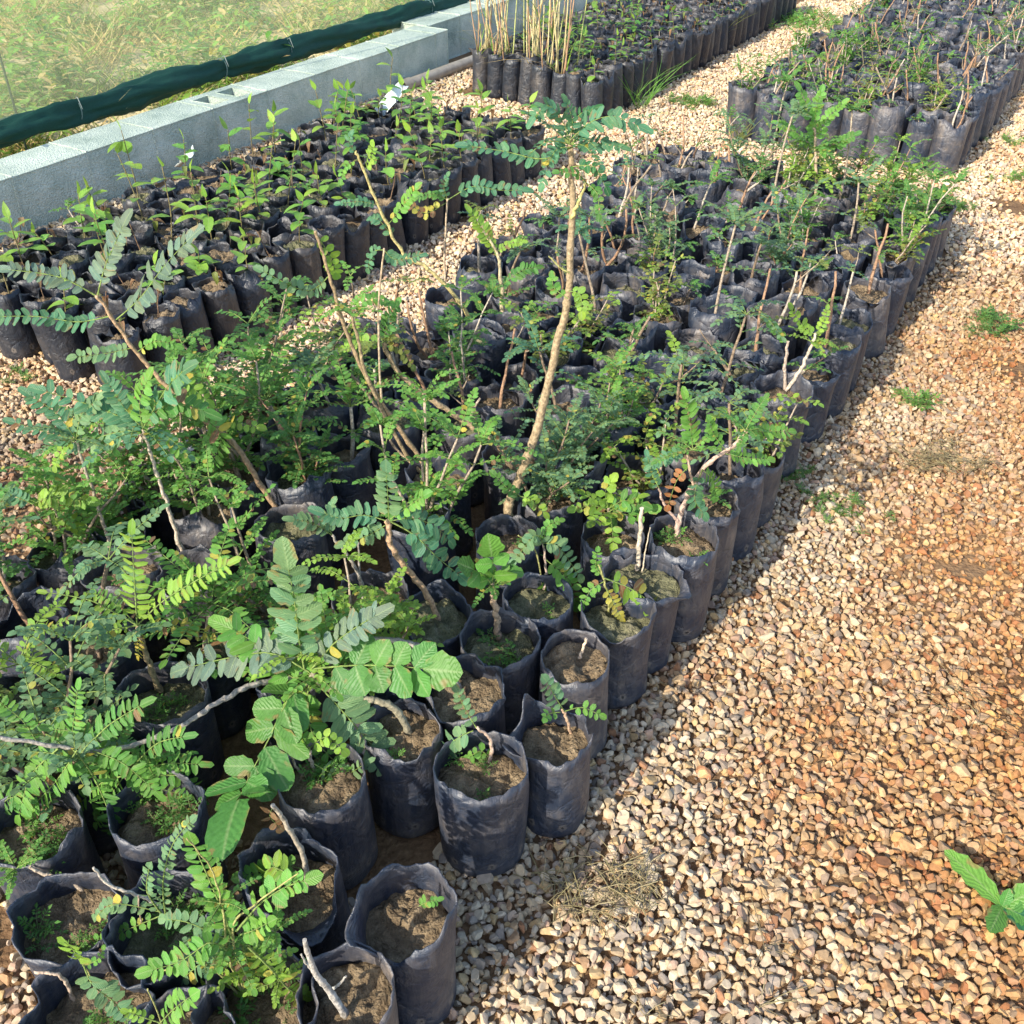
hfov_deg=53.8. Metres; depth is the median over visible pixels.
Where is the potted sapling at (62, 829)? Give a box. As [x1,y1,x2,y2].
[0,781,107,903]
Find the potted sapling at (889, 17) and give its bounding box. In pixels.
[871,6,894,28]
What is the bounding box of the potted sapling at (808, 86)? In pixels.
[805,83,830,92]
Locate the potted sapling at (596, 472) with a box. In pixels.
[504,375,639,532]
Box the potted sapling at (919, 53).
[905,33,932,68]
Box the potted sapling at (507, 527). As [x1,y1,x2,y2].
[454,93,653,610]
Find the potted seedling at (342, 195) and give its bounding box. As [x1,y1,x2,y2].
[327,163,362,217]
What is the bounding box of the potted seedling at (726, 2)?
[723,0,738,8]
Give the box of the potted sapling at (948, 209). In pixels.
[909,149,973,259]
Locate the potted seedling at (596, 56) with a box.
[582,46,600,62]
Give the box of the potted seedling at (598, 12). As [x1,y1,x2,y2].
[588,2,604,16]
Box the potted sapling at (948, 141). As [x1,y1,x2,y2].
[925,80,981,175]
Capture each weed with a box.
[0,362,37,383]
[513,836,674,940]
[614,52,694,109]
[618,881,824,1023]
[662,92,717,110]
[725,114,768,146]
[768,2,847,29]
[779,481,898,534]
[781,464,816,484]
[886,427,1004,484]
[889,387,946,410]
[900,652,1023,742]
[944,849,1023,933]
[949,198,984,212]
[962,303,1023,340]
[984,132,1023,145]
[985,167,1023,182]
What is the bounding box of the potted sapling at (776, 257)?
[748,177,828,294]
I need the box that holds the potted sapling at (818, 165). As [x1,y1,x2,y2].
[781,133,839,193]
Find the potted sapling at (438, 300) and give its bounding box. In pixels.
[404,171,533,338]
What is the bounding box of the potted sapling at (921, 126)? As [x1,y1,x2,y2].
[897,112,941,169]
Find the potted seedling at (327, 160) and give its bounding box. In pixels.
[315,113,347,182]
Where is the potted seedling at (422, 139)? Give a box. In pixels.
[417,92,444,155]
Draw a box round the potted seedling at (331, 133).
[324,79,358,138]
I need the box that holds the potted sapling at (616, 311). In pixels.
[553,215,622,348]
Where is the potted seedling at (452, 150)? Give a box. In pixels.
[443,123,466,156]
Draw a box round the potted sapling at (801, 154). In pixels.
[775,126,828,194]
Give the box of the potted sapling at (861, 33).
[841,17,874,44]
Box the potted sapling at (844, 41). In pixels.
[836,34,860,45]
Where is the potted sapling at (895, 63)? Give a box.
[876,28,930,84]
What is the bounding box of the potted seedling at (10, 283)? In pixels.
[0,272,14,289]
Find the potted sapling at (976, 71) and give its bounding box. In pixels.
[961,42,983,74]
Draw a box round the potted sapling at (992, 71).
[981,68,1013,114]
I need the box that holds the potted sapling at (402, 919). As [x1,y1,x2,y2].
[345,862,457,1023]
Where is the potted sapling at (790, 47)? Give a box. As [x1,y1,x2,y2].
[778,35,791,56]
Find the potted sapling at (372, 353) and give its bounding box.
[329,261,384,379]
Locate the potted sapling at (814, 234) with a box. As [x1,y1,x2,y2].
[777,189,838,254]
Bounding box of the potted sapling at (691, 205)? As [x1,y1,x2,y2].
[661,189,698,224]
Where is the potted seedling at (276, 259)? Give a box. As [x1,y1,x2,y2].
[251,230,297,319]
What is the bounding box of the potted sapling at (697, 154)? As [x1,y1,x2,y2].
[677,123,714,168]
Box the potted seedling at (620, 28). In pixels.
[614,22,630,38]
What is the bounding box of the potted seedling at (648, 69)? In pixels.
[636,49,653,96]
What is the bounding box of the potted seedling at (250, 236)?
[237,230,271,263]
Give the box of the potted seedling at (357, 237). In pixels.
[337,214,369,281]
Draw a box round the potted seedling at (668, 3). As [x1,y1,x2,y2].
[662,0,673,5]
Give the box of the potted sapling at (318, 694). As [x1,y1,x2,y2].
[242,584,372,752]
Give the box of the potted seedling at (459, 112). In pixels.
[444,104,470,124]
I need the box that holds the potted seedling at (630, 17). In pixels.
[625,0,640,31]
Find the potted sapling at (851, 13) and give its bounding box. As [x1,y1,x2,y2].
[849,0,872,17]
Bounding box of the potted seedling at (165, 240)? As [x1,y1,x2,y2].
[150,157,188,259]
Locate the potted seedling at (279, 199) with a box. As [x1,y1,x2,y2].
[256,109,292,208]
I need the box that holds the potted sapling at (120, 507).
[28,362,179,563]
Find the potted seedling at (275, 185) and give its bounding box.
[271,168,308,200]
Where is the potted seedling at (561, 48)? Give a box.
[550,38,563,53]
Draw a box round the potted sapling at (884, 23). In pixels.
[874,0,893,28]
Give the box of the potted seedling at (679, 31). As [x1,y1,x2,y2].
[673,25,691,75]
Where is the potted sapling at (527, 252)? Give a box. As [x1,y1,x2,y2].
[499,233,537,257]
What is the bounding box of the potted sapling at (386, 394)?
[321,323,392,411]
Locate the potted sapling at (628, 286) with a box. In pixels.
[599,272,646,321]
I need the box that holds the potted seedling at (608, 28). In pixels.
[598,21,613,33]
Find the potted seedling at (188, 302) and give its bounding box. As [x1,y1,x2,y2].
[163,288,217,363]
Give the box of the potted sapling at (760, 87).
[757,84,770,89]
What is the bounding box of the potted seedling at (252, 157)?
[242,93,273,167]
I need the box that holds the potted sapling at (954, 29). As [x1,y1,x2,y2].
[930,17,959,37]
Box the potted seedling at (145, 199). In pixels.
[107,117,154,211]
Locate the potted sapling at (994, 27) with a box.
[990,2,1023,37]
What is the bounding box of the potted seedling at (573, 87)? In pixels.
[565,66,583,117]
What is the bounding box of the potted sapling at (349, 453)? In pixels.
[270,332,407,539]
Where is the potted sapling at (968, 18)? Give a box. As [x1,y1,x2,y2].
[954,0,974,22]
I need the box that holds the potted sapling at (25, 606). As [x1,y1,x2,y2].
[0,483,69,675]
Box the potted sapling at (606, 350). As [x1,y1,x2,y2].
[592,314,653,386]
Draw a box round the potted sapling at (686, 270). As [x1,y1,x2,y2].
[671,259,714,296]
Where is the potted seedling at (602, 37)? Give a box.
[592,33,608,46]
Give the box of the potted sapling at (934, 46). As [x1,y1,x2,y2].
[912,28,942,57]
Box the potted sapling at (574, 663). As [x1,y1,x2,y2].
[538,629,609,759]
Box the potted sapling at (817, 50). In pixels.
[806,32,820,54]
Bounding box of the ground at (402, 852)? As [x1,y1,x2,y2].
[0,0,1023,1023]
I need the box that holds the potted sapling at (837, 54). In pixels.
[809,42,844,84]
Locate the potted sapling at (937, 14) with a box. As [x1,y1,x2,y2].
[922,9,946,20]
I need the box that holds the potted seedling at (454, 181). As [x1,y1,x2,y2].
[428,117,462,224]
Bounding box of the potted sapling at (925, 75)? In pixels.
[901,62,949,99]
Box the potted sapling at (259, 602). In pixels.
[150,435,297,693]
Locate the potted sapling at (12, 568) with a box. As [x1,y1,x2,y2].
[0,466,37,673]
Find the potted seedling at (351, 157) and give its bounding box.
[333,102,367,172]
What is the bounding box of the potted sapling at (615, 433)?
[574,343,654,511]
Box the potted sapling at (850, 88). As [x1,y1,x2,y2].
[832,68,865,95]
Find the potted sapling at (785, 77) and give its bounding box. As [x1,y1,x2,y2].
[748,63,817,183]
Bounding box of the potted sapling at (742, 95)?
[726,53,778,140]
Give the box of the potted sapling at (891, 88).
[869,43,909,98]
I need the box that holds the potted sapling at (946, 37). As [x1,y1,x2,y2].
[925,28,956,50]
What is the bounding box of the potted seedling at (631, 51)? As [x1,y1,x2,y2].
[616,34,634,55]
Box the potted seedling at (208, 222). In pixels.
[185,185,228,245]
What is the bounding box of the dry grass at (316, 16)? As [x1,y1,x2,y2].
[0,0,414,158]
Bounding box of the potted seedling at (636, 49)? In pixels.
[625,45,638,54]
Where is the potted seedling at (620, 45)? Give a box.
[606,34,625,48]
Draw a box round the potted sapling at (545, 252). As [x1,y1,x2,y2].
[534,193,578,278]
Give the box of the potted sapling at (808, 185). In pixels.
[769,135,835,206]
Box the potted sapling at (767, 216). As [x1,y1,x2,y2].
[738,175,810,239]
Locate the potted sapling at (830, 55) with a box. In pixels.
[815,45,837,65]
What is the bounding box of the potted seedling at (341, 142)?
[325,94,362,155]
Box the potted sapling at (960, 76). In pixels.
[949,58,974,85]
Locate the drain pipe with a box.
[397,55,472,88]
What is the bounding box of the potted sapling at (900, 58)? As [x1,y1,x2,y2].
[891,18,921,74]
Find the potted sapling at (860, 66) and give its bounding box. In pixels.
[833,38,867,72]
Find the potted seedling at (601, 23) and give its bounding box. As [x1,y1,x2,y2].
[587,20,605,26]
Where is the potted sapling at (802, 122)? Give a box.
[778,99,810,148]
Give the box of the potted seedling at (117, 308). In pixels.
[82,291,127,386]
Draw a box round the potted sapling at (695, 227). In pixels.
[675,159,734,262]
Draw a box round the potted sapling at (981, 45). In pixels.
[968,31,1007,54]
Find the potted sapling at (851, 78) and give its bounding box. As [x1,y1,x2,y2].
[845,65,875,89]
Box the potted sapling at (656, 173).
[640,147,675,196]
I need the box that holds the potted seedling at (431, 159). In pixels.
[415,120,444,170]
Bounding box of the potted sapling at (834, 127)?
[796,49,854,152]
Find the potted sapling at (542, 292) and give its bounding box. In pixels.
[535,256,577,326]
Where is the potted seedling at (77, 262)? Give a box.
[50,249,90,277]
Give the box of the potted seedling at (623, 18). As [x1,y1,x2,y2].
[619,9,635,21]
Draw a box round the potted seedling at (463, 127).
[454,123,473,140]
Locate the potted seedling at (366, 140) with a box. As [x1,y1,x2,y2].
[344,113,369,146]
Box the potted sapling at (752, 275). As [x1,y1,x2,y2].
[720,236,801,302]
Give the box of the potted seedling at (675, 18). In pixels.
[669,11,685,21]
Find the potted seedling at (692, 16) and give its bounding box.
[684,12,700,28]
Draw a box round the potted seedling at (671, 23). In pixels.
[661,17,678,25]
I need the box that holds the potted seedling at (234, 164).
[216,116,247,181]
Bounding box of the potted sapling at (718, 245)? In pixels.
[701,224,743,263]
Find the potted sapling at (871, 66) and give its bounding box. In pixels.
[853,39,890,76]
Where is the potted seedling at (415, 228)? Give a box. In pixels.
[396,174,429,245]
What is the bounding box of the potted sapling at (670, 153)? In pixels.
[650,118,681,163]
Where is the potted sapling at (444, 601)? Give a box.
[307,459,472,656]
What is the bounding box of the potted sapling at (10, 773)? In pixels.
[0,684,24,796]
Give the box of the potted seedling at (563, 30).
[561,24,578,39]
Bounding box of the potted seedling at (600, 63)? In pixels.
[596,57,618,68]
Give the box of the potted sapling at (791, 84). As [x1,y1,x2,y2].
[774,47,804,90]
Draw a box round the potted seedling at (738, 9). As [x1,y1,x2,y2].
[733,6,744,46]
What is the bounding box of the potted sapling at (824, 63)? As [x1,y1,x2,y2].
[816,54,829,72]
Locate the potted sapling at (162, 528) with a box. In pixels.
[52,397,194,560]
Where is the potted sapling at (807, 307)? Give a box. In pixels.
[766,241,848,357]
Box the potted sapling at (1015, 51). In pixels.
[996,42,1023,98]
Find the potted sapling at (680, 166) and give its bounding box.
[659,114,698,194]
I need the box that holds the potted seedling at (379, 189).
[354,184,384,202]
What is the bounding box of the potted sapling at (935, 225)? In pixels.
[880,161,956,286]
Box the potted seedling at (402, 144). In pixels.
[390,137,420,163]
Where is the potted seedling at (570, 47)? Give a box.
[562,26,578,50]
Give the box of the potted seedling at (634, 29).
[625,13,647,41]
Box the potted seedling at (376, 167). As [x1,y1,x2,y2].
[359,154,385,176]
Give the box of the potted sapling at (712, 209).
[708,160,774,220]
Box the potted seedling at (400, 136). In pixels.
[381,114,402,146]
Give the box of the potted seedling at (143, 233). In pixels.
[120,220,153,268]
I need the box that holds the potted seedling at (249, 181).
[238,166,272,192]
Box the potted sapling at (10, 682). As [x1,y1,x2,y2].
[0,599,84,737]
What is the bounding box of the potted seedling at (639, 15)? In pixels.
[628,3,643,19]
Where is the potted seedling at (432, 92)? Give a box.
[414,69,439,119]
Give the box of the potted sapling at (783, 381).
[747,303,838,479]
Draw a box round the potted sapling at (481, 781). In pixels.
[433,683,528,876]
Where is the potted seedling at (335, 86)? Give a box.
[314,78,351,128]
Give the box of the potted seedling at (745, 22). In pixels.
[734,1,748,43]
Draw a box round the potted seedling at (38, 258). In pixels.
[0,201,47,270]
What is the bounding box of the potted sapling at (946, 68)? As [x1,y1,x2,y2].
[924,61,956,78]
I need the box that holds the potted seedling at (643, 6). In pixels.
[628,3,644,11]
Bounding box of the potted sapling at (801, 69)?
[790,45,827,89]
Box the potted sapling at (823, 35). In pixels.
[813,31,840,44]
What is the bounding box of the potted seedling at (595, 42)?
[584,39,601,45]
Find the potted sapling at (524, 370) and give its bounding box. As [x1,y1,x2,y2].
[491,341,550,437]
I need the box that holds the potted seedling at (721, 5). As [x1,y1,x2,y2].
[717,2,732,10]
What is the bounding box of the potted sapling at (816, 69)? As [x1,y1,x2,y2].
[797,46,825,80]
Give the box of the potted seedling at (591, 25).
[584,1,601,27]
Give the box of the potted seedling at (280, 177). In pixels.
[265,152,299,186]
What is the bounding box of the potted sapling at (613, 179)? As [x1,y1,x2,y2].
[589,137,643,194]
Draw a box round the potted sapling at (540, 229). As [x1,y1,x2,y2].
[518,212,562,257]
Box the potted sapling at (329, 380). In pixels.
[288,284,364,389]
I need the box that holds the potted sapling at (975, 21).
[970,16,993,31]
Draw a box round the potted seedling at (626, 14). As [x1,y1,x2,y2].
[620,2,627,17]
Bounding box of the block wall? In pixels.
[0,0,599,242]
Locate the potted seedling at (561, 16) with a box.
[553,13,568,24]
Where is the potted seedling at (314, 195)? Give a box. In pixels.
[288,178,325,214]
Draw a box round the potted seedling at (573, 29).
[572,23,589,37]
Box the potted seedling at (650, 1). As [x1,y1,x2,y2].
[645,0,659,3]
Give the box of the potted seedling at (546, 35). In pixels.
[540,4,556,39]
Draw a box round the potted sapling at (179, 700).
[36,518,244,791]
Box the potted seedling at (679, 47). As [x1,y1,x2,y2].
[668,5,686,79]
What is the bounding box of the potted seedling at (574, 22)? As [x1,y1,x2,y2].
[570,18,586,24]
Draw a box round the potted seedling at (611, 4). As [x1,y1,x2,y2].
[609,0,624,12]
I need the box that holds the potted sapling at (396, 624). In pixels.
[251,528,443,757]
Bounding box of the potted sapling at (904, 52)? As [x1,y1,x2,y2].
[881,36,906,61]
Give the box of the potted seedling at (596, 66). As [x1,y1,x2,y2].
[585,58,602,69]
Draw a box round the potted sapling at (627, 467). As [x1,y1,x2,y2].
[596,402,687,554]
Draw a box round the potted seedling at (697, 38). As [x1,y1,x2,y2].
[686,18,703,70]
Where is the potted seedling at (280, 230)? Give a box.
[266,216,298,245]
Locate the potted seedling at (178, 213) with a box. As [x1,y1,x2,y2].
[172,204,200,222]
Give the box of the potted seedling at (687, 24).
[676,12,693,30]
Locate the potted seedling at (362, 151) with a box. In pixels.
[358,145,384,165]
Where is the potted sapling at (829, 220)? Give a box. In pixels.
[771,81,861,248]
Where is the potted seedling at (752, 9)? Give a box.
[742,1,756,41]
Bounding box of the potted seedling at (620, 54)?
[607,37,626,58]
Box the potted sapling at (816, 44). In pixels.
[807,34,831,53]
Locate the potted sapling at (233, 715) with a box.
[100,517,291,739]
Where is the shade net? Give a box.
[0,0,474,149]
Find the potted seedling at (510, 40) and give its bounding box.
[494,37,511,47]
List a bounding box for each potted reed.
[457,0,506,94]
[458,0,519,50]
[464,0,520,102]
[481,0,517,98]
[486,0,544,55]
[488,0,597,114]
[507,0,582,57]
[508,0,576,104]
[510,0,553,57]
[521,0,587,107]
[521,0,593,68]
[522,0,577,75]
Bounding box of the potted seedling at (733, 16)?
[723,7,738,50]
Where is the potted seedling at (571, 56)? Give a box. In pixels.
[555,32,574,68]
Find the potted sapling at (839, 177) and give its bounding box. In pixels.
[819,135,887,207]
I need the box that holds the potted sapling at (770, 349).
[737,268,791,374]
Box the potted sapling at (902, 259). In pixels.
[871,206,943,317]
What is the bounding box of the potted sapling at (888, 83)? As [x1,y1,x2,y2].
[859,67,900,98]
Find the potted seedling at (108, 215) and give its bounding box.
[80,176,112,240]
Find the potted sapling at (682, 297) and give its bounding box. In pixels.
[660,279,709,329]
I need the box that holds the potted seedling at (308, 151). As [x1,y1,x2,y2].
[294,139,322,161]
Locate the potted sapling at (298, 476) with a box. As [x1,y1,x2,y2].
[223,366,354,568]
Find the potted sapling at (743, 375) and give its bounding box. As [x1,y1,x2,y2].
[689,329,767,418]
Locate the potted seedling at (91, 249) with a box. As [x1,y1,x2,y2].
[72,195,124,260]
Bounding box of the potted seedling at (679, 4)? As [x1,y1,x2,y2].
[673,0,689,10]
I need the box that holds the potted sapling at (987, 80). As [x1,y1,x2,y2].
[967,39,1004,131]
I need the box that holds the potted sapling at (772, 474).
[705,393,823,527]
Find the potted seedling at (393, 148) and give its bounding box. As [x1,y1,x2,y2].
[378,142,409,167]
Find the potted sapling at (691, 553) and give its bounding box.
[642,386,796,642]
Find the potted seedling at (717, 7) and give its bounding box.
[709,0,725,11]
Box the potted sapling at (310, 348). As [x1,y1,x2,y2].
[278,326,341,414]
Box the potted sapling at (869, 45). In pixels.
[853,17,913,50]
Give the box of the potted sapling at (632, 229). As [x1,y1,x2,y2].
[614,192,664,241]
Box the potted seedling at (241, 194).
[216,161,255,198]
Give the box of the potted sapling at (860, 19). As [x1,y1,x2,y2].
[852,5,873,43]
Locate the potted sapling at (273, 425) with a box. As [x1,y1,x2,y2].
[192,329,336,473]
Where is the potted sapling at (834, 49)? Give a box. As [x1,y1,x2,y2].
[822,25,852,57]
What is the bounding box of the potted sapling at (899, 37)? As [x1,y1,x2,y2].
[892,11,920,53]
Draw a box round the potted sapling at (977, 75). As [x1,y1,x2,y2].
[950,41,979,79]
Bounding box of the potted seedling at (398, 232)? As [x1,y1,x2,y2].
[366,173,406,256]
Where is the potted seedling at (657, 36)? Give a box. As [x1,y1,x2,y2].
[645,35,662,46]
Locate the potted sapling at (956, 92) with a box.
[931,53,965,104]
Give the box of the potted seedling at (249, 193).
[224,173,271,218]
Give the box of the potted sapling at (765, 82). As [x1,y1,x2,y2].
[748,50,789,86]
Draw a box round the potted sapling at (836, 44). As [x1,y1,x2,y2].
[831,42,859,52]
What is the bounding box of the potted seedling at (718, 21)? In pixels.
[705,10,724,59]
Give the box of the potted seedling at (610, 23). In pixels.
[607,20,623,29]
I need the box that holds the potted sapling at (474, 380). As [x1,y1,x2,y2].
[424,274,506,409]
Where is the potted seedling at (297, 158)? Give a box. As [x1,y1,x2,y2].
[273,154,304,170]
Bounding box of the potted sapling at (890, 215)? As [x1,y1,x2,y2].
[861,182,903,240]
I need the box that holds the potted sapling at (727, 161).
[705,104,743,187]
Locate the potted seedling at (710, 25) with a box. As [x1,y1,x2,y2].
[695,20,715,62]
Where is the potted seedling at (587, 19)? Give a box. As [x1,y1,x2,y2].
[575,14,590,22]
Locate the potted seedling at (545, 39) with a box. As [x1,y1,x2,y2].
[539,5,556,49]
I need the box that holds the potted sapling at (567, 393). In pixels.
[502,309,590,450]
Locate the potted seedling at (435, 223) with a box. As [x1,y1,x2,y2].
[397,120,445,234]
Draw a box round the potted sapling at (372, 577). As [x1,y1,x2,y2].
[282,496,408,668]
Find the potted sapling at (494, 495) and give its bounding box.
[337,297,544,519]
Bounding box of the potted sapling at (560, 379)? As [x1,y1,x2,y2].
[552,364,609,407]
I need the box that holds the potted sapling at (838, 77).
[817,40,846,84]
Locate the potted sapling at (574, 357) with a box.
[498,300,596,393]
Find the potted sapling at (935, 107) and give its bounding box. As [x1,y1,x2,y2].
[915,79,961,115]
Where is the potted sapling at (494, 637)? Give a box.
[457,533,540,734]
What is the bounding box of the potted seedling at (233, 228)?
[222,182,264,249]
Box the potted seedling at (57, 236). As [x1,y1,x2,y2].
[34,227,71,251]
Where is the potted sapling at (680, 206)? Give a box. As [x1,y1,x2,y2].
[643,180,685,240]
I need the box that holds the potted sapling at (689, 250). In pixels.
[654,238,700,262]
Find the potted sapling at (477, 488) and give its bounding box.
[429,351,489,506]
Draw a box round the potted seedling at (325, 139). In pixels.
[307,80,337,154]
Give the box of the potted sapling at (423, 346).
[389,289,451,376]
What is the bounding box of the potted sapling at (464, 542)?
[253,230,472,558]
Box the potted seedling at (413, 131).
[396,89,424,145]
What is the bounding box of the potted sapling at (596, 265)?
[559,198,619,306]
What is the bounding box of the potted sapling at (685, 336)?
[664,328,720,371]
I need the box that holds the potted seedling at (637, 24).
[627,0,645,28]
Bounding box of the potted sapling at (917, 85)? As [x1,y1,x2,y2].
[900,36,941,103]
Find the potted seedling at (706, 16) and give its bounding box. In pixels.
[695,12,707,20]
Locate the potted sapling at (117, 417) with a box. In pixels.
[28,357,226,638]
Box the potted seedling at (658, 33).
[653,27,668,36]
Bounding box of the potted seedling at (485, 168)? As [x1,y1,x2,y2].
[463,100,493,205]
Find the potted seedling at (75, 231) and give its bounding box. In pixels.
[49,198,98,235]
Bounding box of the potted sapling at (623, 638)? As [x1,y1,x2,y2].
[578,546,657,708]
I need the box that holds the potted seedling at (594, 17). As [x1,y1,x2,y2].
[583,11,600,19]
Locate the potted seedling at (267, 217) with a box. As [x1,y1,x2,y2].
[242,168,279,230]
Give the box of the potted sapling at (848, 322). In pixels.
[815,244,872,392]
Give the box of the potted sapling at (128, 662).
[51,503,169,740]
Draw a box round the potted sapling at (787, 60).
[777,57,802,70]
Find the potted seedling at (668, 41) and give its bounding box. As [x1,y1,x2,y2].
[656,25,674,83]
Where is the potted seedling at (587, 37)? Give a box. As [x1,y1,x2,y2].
[579,30,596,40]
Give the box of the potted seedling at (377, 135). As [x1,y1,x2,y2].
[359,125,391,145]
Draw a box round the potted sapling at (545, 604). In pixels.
[502,517,584,649]
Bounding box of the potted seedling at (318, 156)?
[313,149,321,160]
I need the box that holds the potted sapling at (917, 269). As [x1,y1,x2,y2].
[883,167,968,304]
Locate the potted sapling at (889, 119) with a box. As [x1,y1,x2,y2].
[864,98,905,165]
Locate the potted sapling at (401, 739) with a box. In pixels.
[170,536,462,860]
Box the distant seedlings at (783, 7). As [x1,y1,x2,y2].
[772,0,796,26]
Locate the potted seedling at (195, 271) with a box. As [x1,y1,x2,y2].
[172,243,219,290]
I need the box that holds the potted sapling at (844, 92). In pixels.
[825,65,851,102]
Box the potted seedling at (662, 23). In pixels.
[651,1,670,27]
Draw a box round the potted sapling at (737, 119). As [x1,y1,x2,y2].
[708,109,754,170]
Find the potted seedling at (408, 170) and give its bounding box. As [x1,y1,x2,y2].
[388,158,418,178]
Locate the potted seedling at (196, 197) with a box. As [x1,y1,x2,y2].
[172,160,215,237]
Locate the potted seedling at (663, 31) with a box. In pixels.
[659,25,676,35]
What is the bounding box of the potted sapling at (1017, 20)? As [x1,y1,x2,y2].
[998,15,1023,36]
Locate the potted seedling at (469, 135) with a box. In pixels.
[460,79,494,143]
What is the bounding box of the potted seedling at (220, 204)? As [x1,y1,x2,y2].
[196,185,228,214]
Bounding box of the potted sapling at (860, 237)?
[826,155,892,277]
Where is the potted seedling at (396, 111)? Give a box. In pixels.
[381,73,418,136]
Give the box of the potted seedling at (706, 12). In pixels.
[699,1,715,17]
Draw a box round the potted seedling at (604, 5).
[600,2,608,8]
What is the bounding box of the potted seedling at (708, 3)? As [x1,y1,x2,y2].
[697,0,710,8]
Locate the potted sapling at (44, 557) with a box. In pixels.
[5,445,154,620]
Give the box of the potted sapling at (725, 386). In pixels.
[691,295,785,446]
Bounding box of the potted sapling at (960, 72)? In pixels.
[941,41,991,86]
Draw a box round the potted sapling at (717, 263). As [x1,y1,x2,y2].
[696,250,730,287]
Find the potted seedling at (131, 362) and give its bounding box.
[93,317,153,402]
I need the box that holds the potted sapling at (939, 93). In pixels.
[919,77,956,109]
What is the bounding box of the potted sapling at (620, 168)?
[612,130,648,185]
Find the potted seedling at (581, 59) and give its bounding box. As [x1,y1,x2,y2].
[572,26,593,69]
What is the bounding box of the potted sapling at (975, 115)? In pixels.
[949,102,979,164]
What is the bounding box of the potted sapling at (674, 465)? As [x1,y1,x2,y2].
[616,345,747,513]
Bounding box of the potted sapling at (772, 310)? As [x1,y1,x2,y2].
[746,256,832,363]
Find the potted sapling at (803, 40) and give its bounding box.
[782,13,820,62]
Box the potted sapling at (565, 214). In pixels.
[541,201,590,221]
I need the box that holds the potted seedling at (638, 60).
[628,51,645,103]
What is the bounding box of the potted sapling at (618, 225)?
[594,154,651,239]
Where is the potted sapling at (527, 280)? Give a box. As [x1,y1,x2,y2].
[505,256,549,300]
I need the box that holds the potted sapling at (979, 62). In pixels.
[963,25,1020,70]
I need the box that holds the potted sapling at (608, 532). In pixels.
[567,472,661,619]
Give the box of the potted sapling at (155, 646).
[0,386,170,661]
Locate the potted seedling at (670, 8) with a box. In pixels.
[658,4,672,20]
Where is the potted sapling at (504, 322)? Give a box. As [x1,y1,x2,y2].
[464,204,544,365]
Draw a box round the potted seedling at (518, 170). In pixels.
[496,94,524,185]
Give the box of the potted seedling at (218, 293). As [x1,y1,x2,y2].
[192,267,244,349]
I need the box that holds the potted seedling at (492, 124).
[479,109,504,146]
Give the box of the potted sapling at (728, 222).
[713,191,747,227]
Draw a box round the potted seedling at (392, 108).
[368,47,401,116]
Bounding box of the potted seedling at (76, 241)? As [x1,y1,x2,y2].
[63,181,104,265]
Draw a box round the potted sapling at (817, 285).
[780,228,832,330]
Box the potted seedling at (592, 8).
[583,1,600,9]
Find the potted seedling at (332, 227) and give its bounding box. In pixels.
[307,214,346,293]
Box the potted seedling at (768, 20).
[764,0,774,31]
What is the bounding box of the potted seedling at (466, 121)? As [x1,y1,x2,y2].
[461,111,489,126]
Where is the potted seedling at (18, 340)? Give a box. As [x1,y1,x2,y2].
[0,254,41,359]
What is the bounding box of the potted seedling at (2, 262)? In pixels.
[0,229,7,264]
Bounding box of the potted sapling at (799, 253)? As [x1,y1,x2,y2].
[754,183,810,274]
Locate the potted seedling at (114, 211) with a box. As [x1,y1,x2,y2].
[99,204,124,228]
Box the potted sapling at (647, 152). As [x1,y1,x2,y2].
[622,109,665,168]
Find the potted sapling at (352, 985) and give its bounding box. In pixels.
[295,938,398,1023]
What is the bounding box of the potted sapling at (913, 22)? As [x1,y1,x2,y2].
[897,0,924,30]
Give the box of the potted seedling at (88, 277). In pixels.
[57,263,99,293]
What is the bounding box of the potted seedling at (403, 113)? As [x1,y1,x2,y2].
[385,105,413,122]
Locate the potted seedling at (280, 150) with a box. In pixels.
[256,100,290,160]
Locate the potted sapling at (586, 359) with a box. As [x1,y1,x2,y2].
[544,291,621,365]
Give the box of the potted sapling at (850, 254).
[816,231,866,279]
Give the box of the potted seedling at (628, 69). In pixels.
[614,32,640,107]
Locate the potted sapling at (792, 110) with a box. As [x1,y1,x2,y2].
[758,93,825,245]
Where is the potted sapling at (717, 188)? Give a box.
[684,149,726,214]
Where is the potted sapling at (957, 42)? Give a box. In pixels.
[949,38,976,50]
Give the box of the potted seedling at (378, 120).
[365,88,391,127]
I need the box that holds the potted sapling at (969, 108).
[945,69,980,155]
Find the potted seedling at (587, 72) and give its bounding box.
[575,43,593,77]
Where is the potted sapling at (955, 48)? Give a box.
[948,10,977,54]
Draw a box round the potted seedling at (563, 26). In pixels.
[556,10,573,28]
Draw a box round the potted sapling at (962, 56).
[955,51,964,68]
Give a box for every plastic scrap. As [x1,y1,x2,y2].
[174,145,193,166]
[375,82,408,115]
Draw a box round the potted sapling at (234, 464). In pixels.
[126,332,288,563]
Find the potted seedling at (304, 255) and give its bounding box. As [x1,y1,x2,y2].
[272,189,324,307]
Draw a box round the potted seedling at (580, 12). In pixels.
[571,10,587,16]
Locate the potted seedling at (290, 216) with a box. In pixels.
[269,129,305,221]
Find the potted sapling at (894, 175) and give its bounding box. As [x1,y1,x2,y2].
[860,139,930,233]
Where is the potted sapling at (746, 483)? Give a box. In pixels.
[681,379,775,561]
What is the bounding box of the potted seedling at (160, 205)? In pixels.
[146,197,181,223]
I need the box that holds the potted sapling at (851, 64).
[830,22,866,74]
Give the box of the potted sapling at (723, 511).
[668,481,740,597]
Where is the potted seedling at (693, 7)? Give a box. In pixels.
[688,1,704,12]
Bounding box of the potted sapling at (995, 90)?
[972,39,1002,141]
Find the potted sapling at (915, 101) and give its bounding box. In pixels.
[892,69,921,113]
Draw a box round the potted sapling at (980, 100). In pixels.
[957,76,992,147]

